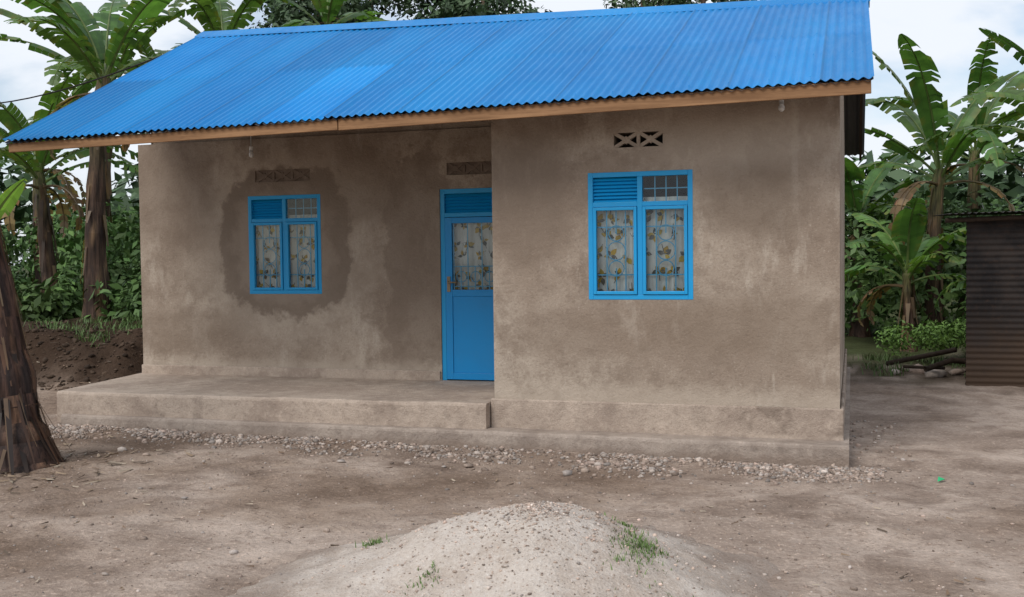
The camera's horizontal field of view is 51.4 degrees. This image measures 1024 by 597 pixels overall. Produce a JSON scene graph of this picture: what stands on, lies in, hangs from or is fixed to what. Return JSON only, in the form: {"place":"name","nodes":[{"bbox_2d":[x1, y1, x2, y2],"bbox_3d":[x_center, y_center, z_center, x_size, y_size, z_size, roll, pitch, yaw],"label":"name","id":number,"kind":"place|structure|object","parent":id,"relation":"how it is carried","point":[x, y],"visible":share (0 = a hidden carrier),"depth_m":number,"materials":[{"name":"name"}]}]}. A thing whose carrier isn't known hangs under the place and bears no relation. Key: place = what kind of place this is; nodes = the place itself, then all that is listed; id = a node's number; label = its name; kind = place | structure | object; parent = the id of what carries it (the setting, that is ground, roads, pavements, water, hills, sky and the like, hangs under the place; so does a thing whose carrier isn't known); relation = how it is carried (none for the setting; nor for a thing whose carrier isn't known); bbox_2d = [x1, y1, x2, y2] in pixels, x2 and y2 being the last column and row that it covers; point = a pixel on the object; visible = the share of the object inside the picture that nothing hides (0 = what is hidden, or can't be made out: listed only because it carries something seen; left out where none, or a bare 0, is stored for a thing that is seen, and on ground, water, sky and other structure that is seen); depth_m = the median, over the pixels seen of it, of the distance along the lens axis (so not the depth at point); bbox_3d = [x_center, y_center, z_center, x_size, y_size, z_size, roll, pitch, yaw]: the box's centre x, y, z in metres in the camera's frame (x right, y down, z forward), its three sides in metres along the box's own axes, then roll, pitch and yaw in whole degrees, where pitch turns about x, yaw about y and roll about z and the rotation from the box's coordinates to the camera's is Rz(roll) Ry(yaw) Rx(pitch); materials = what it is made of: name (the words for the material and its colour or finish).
{"place":"outdoors","nodes":[
{"label":"outdoors","id":0,"kind":"place"},
{"bbox_2d":[0,266,1023,596],"bbox_3d":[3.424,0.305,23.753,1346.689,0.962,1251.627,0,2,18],"label":"ground","id":1,"kind":"structure","parent":0,"point":[956,434],"depth_m":7.28,"materials":[{"name":"brown soil"}]},
{"bbox_2d":[0,179,77,474],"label":"banana plant","id":2,"kind":"object","parent":1,"relation":"on","point":[27,444],"visible":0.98,"depth_m":8.52,"materials":[{"name":"brown plant"}]},
{"bbox_2d":[0,65,138,293],"bbox_3d":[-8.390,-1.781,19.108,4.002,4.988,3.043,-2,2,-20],"label":"banana plant","id":3,"kind":"object","parent":1,"relation":"on","point":[27,163],"visible":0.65,"depth_m":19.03,"materials":[{"name":"green plant"}]},
{"bbox_2d":[1,195,141,321],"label":"shrub thicket","id":4,"kind":"object","parent":1,"relation":"on","point":[124,293],"visible":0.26,"depth_m":20.32,"materials":[{"name":"green plant"}]},
{"bbox_2d":[22,320,142,389],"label":"soil clods","id":5,"kind":"object","parent":1,"relation":"on","point":[45,360],"visible":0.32,"depth_m":14.31,"materials":[{"name":"soil"}]},
{"bbox_2d":[0,0,172,322],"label":"banana plant","id":6,"kind":"object","parent":1,"relation":"on","point":[78,41],"visible":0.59,"depth_m":17.72,"materials":[{"name":"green plant"}]},
{"bbox_2d":[0,0,200,258],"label":"banana plant","id":7,"kind":"object","parent":1,"relation":"on","point":[159,21],"visible":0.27,"depth_m":21.05,"materials":[{"name":"green plant"}]},
{"bbox_2d":[72,29,169,75],"bbox_3d":[-8.276,-3.153,25.618,3.988,6.588,4.654,-2,3,-30],"label":"banana plant","id":8,"kind":"object","parent":1,"relation":"on","point":[148,51],"visible":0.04,"depth_m":24.82,"materials":[{"name":"green plant"}]},
{"bbox_2d":[102,0,266,48],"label":"banana plant","id":9,"kind":"object","parent":1,"relation":"on","point":[212,16],"visible":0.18,"depth_m":22.52,"materials":[{"name":"green plant"}]},
{"bbox_2d":[57,373,494,428],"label":"porch floor","id":10,"kind":"structure","parent":1,"relation":"on","point":[434,403],"depth_m":10.28,"materials":[{"name":"beige concrete"}]},
{"bbox_2d":[249,0,318,28],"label":"eucalyptus tree","id":11,"kind":"object","parent":1,"relation":"on","point":[273,8],"visible":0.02,"depth_m":35.28,"materials":[{"name":"green plant"}]},
{"bbox_2d":[208,0,389,26],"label":"banana plant","id":12,"kind":"object","parent":1,"relation":"on","point":[328,10],"visible":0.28,"depth_m":22.17,"materials":[{"name":"green plant"}]},
{"bbox_2d":[262,0,444,27],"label":"eucalyptus tree","id":13,"kind":"object","parent":1,"relation":"on","point":[346,7],"visible":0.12,"depth_m":32.56,"materials":[{"name":"green plant"}]},
{"bbox_2d":[61,367,849,466],"bbox_3d":[-0.002,1.253,12.383,7.500,0.446,6.112,0,2,18],"label":"apron","id":14,"kind":"object","parent":1,"relation":"on","point":[804,452],"visible":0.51,"depth_m":9.15,"materials":[{"name":"grey concrete"}]},
{"bbox_2d":[491,349,846,440],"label":"plinth","id":15,"kind":"structure","parent":14,"relation":"on","point":[760,421],"depth_m":9.00,"materials":[{"name":"beige concrete"}]},
{"bbox_2d":[413,0,521,14],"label":"eucalyptus tree","id":16,"kind":"object","parent":1,"relation":"on","point":[493,5],"visible":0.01,"depth_m":35.52,"materials":[{"name":"green plant"}]},
{"bbox_2d":[47,420,913,489],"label":"gravel","id":17,"kind":"structure","parent":1,"relation":"on","point":[783,469],"depth_m":8.82,"materials":[{"name":"grey gravel"}]},
{"bbox_2d":[414,0,551,19],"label":"eucalyptus tree","id":18,"kind":"object","parent":1,"relation":"on","point":[459,8],"visible":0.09,"depth_m":30.16,"materials":[{"name":"green plant"}]},
{"bbox_2d":[138,82,844,408],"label":"walls","id":19,"kind":"structure","parent":1,"relation":"on","point":[758,319],"depth_m":9.34,"materials":[{"name":"paint"}]},
{"bbox_2d":[255,169,309,181],"bbox_3d":[-2.522,-1.357,11.758,0.695,0.157,0.054,0,2,18],"label":"porch vent","id":20,"kind":"object","parent":19,"relation":"on","point":[282,175],"depth_m":11.74,"materials":[{"name":"concrete"}]},
{"bbox_2d":[248,194,321,293],"bbox_3d":[-2.505,-0.596,11.771,0.898,1.089,0.072,0,2,18],"label":"porch window frame","id":21,"kind":"object","parent":19,"relation":"attached to","point":[266,210],"visible":1,"depth_m":11.76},
{"bbox_2d":[256,214,316,286],"bbox_3d":[-2.481,-0.491,11.847,0.898,0.874,0.040,0,2,18],"label":"porch window curtain","id":22,"kind":"object","parent":21,"relation":"hanging from","point":[270,255],"visible":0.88,"depth_m":11.84,"materials":[{"name":"white fabric"}]},
{"bbox_2d":[256,226,314,286],"bbox_3d":[-2.483,-0.434,11.842,0.968,0.846,0.045,0,2,18],"label":"porch window curtain print","id":23,"kind":"object","parent":22,"relation":"attached to","point":[272,230],"visible":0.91,"depth_m":11.84},
{"bbox_2d":[256,198,316,286],"bbox_3d":[-2.493,-0.611,11.797,0.806,0.977,0.017,0,2,18],"label":"porch window grille","id":24,"kind":"object","parent":21,"relation":"attached to","point":[275,241],"visible":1,"depth_m":11.76,"materials":[{"name":"blue metal"}]},
{"bbox_2d":[142,364,440,380],"bbox_3d":[-2.526,0.825,11.803,3.725,0.120,0.023,0,2,18],"label":"skirting","id":25,"kind":"object","parent":19,"relation":"attached to","point":[309,372],"visible":0.76,"depth_m":11.75,"materials":[{"name":"beige concrete"}]},
{"bbox_2d":[288,198,316,214],"bbox_3d":[-2.450,-1.045,11.945,0.878,0.245,0.010,0,2,18],"label":"porch window dark backing","id":26,"kind":"object","parent":19,"relation":"attached to","point":[299,204],"visible":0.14,"depth_m":11.91,"materials":[{"name":"grey glass"}]},
{"bbox_2d":[17,94,862,160],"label":"rafters","id":27,"kind":"object","parent":19,"relation":"attached to","point":[860,131],"visible":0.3,"depth_m":13.24,"materials":[{"name":"brown wood"}]},
{"bbox_2d":[4,77,873,155],"bbox_3d":[-0.081,-2.465,12.231,7.904,1.698,6.830,0,2,18],"label":"roof underside","id":28,"kind":"object","parent":27,"relation":"on","point":[851,119],"visible":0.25,"depth_m":9.63,"materials":[{"name":"wood"}]},
{"bbox_2d":[0,55,160,103],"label":"overhead cable","id":29,"kind":"object","parent":28,"relation":"attached to","point":[84,82],"visible":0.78,"depth_m":15.73,"materials":[{"name":"black rubber"}]},
{"bbox_2d":[249,136,253,157],"bbox_3d":[-2.860,-1.724,11.654,0.052,0.360,0.052,0,2,18],"label":"porch bulb","id":30,"kind":"object","parent":28,"relation":"hanging from","point":[251,154],"visible":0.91,"depth_m":11.64,"materials":[{"name":"white glass"}]},
{"bbox_2d":[3,0,873,140],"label":"roof front","id":31,"kind":"structure","parent":28,"relation":"attached to","point":[432,67],"depth_m":10.21,"materials":[{"name":"blue paint"}]},
{"bbox_2d":[101,4,852,126],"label":"roof nails","id":32,"kind":"object","parent":31,"relation":"attached to","point":[497,76],"visible":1,"depth_m":9.61,"materials":[{"name":"blue paint"}]},
{"bbox_2d":[194,0,869,37],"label":"ridge cap","id":33,"kind":"object","parent":31,"relation":"on","point":[598,12],"visible":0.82,"depth_m":12.02,"materials":[{"name":"blue paint"}]},
{"bbox_2d":[778,100,784,111],"bbox_3d":[2.172,-1.687,8.576,0.052,0.360,0.052,0,2,18],"label":"eave bulb","id":34,"kind":"object","parent":31,"relation":"attached to","point":[781,107],"visible":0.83,"depth_m":8.56,"materials":[{"name":"white glass"}]},
{"bbox_2d":[9,80,870,152],"bbox_3d":[-1.095,-1.508,9.041,7.863,0.207,0.028,0,2,18],"label":"fascia board","id":35,"kind":"object","parent":28,"relation":"attached to","point":[704,98],"visible":1,"depth_m":8.74,"materials":[{"name":"brown wood"}]},
{"bbox_2d":[440,188,491,379],"bbox_3d":[-0.305,-0.143,11.115,0.905,2.013,0.070,0,2,18],"label":"door frame","id":36,"kind":"object","parent":19,"relation":"attached to","point":[471,202],"visible":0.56,"depth_m":11.16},
{"bbox_2d":[445,217,493,379],"bbox_3d":[-0.310,0.002,11.099,0.797,1.701,0.040,0,2,18],"label":"door","id":37,"kind":"structure","parent":36,"relation":"attached to","point":[470,331],"depth_m":11.15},
{"bbox_2d":[447,276,456,291],"bbox_3d":[-0.631,-0.150,11.143,0.120,0.160,0.058,0,2,18],"label":"door handle","id":38,"kind":"object","parent":37,"relation":"attached to","point":[448,284],"visible":1,"depth_m":11.17,"materials":[{"name":"silver metal"}]},
{"bbox_2d":[449,216,492,289],"bbox_3d":[-0.288,-0.459,11.168,0.845,0.826,0.040,0,2,18],"label":"door curtain","id":39,"kind":"object","parent":37,"relation":"hanging from","point":[460,234],"depth_m":11.21,"materials":[{"name":"fabric"}]},
{"bbox_2d":[453,223,492,289],"bbox_3d":[-0.283,-0.435,11.160,0.873,0.824,0.045,0,2,18],"label":"door curtain print","id":40,"kind":"object","parent":39,"relation":"attached to","point":[477,230],"depth_m":11.19},
{"bbox_2d":[453,223,492,289],"bbox_3d":[-0.309,-0.441,11.101,0.647,0.696,0.025,0,2,18],"label":"door grille","id":41,"kind":"object","parent":37,"relation":"attached to","point":[475,281],"depth_m":11.14,"materials":[{"name":"blue metal"}]},
{"bbox_2d":[447,161,491,174],"bbox_3d":[-0.403,-1.357,11.080,0.588,0.156,0.054,0,2,18],"label":"vent door","id":42,"kind":"structure","parent":19,"relation":"in","point":[455,168],"depth_m":11.07,"materials":[{"name":"brown concrete"}]},
{"bbox_2d":[614,131,662,147],"bbox_3d":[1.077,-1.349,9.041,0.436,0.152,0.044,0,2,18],"label":"room vent","id":43,"kind":"object","parent":19,"relation":"attached to","point":[626,140],"visible":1,"depth_m":9.02,"materials":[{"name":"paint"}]},
{"bbox_2d":[588,169,692,299],"bbox_3d":[1.093,-0.535,9.062,0.898,1.089,0.072,0,2,18],"label":"room window frame","id":44,"kind":"object","parent":19,"relation":"attached to","point":[610,191],"visible":1,"depth_m":9.05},
{"bbox_2d":[597,196,687,290],"bbox_3d":[1.117,-0.431,9.137,0.898,0.874,0.040,0,2,18],"label":"room window curtain","id":45,"kind":"object","parent":44,"relation":"hanging from","point":[651,261],"visible":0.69,"depth_m":9.11,"materials":[{"name":"white fabric"}]},
{"bbox_2d":[597,209,683,290],"bbox_3d":[1.105,-0.369,9.137,0.870,0.830,0.046,0,2,18],"label":"room window curtain print","id":46,"kind":"object","parent":45,"relation":"attached to","point":[666,250],"visible":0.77,"depth_m":9.14},
{"bbox_2d":[597,175,687,290],"bbox_3d":[1.105,-0.551,9.087,0.806,0.977,0.017,0,2,18],"label":"room window grille","id":47,"kind":"object","parent":44,"relation":"attached to","point":[616,226],"visible":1,"depth_m":9.05,"materials":[{"name":"blue metal"}]},
{"bbox_2d":[643,175,687,196],"bbox_3d":[1.148,-0.985,9.235,0.878,0.245,0.010,0,2,18],"label":"window grille","id":48,"kind":"object","parent":19,"relation":"attached to","point":[648,181],"visible":0.14,"depth_m":9.18,"materials":[{"name":"grey glass"}]},
{"bbox_2d":[23,310,964,376],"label":"weeds","id":49,"kind":"object","parent":1,"relation":"on","point":[128,321],"visible":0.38,"depth_m":15.57,"materials":[{"name":"green plant"}]},
{"bbox_2d":[227,502,788,596],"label":"sand pile","id":50,"kind":"object","parent":1,"relation":"on","point":[333,585],"visible":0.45,"depth_m":5.05,"materials":[{"name":"beige sand"}]},
{"bbox_2d":[355,533,439,594],"bbox_3d":[-0.587,1.284,5.305,0.212,0.135,1.079,-2,2,-21],"label":"grass tuft","id":51,"kind":"object","parent":50,"relation":"on","point":[379,542],"visible":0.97,"depth_m":4.98,"materials":[{"name":"green plant"}]},
{"bbox_2d":[121,482,1014,596],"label":"sand grit","id":52,"kind":"object","parent":50,"relation":"on","point":[534,507],"visible":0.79,"depth_m":5.23,"materials":[{"name":"stone"}]},
{"bbox_2d":[602,512,678,589],"bbox_3d":[0.641,1.213,5.292,0.372,0.203,1.172,0,2,6],"label":"grass tuft","id":53,"kind":"object","parent":50,"relation":"on","point":[640,543],"visible":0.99,"depth_m":5.17,"materials":[{"name":"green plant"}]},
{"bbox_2d":[0,328,1021,596],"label":"dry leaf litter","id":54,"kind":"object","parent":1,"relation":"on","point":[46,478],"visible":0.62,"depth_m":7.90,"materials":[{"name":"brown plant"}]},
{"bbox_2d":[0,144,1023,299],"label":"distant trees","id":55,"kind":"object","parent":1,"relation":"on","point":[1009,183],"visible":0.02,"depth_m":38.35,"materials":[{"name":"green plant"}]},
{"bbox_2d":[0,432,1023,596],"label":"loose stones","id":56,"kind":"object","parent":1,"relation":"on","point":[327,530],"visible":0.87,"depth_m":7.01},
{"bbox_2d":[102,364,964,575],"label":"rubble stones","id":57,"kind":"object","parent":1,"relation":"on","point":[937,373],"visible":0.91,"depth_m":14.38,"materials":[{"name":"grey stone"}]},
{"bbox_2d":[603,0,699,8],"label":"eucalyptus tree","id":58,"kind":"object","parent":1,"relation":"on","point":[629,4],"visible":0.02,"depth_m":33.28,"materials":[{"name":"green plant"}]},
{"bbox_2d":[646,0,752,5],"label":"eucalyptus tree","id":59,"kind":"object","parent":1,"relation":"on","point":[676,2],"depth_m":31.36,"materials":[{"name":"green plant"}]},
{"bbox_2d":[845,198,966,351],"bbox_3d":[6.821,-0.153,18.362,2.522,3.054,2.796,-1,2,-5],"label":"banana plant","id":60,"kind":"object","parent":1,"relation":"on","point":[908,224],"visible":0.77,"depth_m":18.18,"materials":[{"name":"green plant"}]},
{"bbox_2d":[845,150,971,337],"bbox_3d":[7.182,-1.002,21.595,3.823,4.083,3.394,-2,2,-28],"label":"banana plant","id":61,"kind":"object","parent":1,"relation":"on","point":[855,195],"visible":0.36,"depth_m":21.40,"materials":[{"name":"green plant"}]},
{"bbox_2d":[873,317,965,355],"bbox_3d":[6.583,0.607,16.550,1.370,0.642,1.568,-1,2,-20],"label":"leafy bush","id":62,"kind":"object","parent":1,"relation":"on","point":[939,335],"visible":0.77,"depth_m":16.18,"materials":[{"name":"green plant"}]},
{"bbox_2d":[886,347,965,371],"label":"firewood logs","id":63,"kind":"object","parent":1,"relation":"on","point":[939,365],"visible":0.83,"depth_m":14.75,"materials":[{"name":"brown wood"}]},
{"bbox_2d":[845,34,1023,337],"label":"banana plant","id":64,"kind":"object","parent":1,"relation":"on","point":[925,123],"visible":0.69,"depth_m":19.43,"materials":[{"name":"green plant"}]},
{"bbox_2d":[845,185,1023,335],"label":"shrub thicket","id":65,"kind":"object","parent":1,"relation":"on","point":[891,296],"visible":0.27,"depth_m":20.12,"materials":[{"name":"green plant"}]},
{"bbox_2d":[865,37,1023,322],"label":"banana plant","id":66,"kind":"object","parent":1,"relation":"on","point":[981,73],"visible":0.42,"depth_m":21.28,"materials":[{"name":"green plant"}]},
{"bbox_2d":[934,233,966,306],"bbox_3d":[8.123,-0.005,17.152,2.340,2.636,2.329,-3,3,-44],"label":"banana plant","id":67,"kind":"object","parent":1,"relation":"on","point":[960,284],"visible":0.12,"depth_m":17.19,"materials":[{"name":"green plant"}]},
{"bbox_2d":[911,28,1023,153],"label":"banana plant","id":68,"kind":"object","parent":1,"relation":"on","point":[1016,96],"visible":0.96,"depth_m":18.20,"materials":[{"name":"green plant"}]},
{"bbox_2d":[935,211,1023,386],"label":"corrugated iron shed","id":69,"kind":"structure","parent":1,"relation":"on","point":[994,324],"depth_m":13.40,"materials":[{"name":"brown metal"}]},
{"bbox_2d":[976,108,1023,174],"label":"banana plant","id":70,"kind":"object","parent":1,"relation":"on","point":[1011,142],"visible":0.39,"depth_m":20.71,"materials":[{"name":"green plant"}]},
{"bbox_2d":[0,0,1023,264],"label":"sky","id":71,"kind":"structure","parent":0,"point":[948,32],"materials":[{"name":"white"}]}
]}

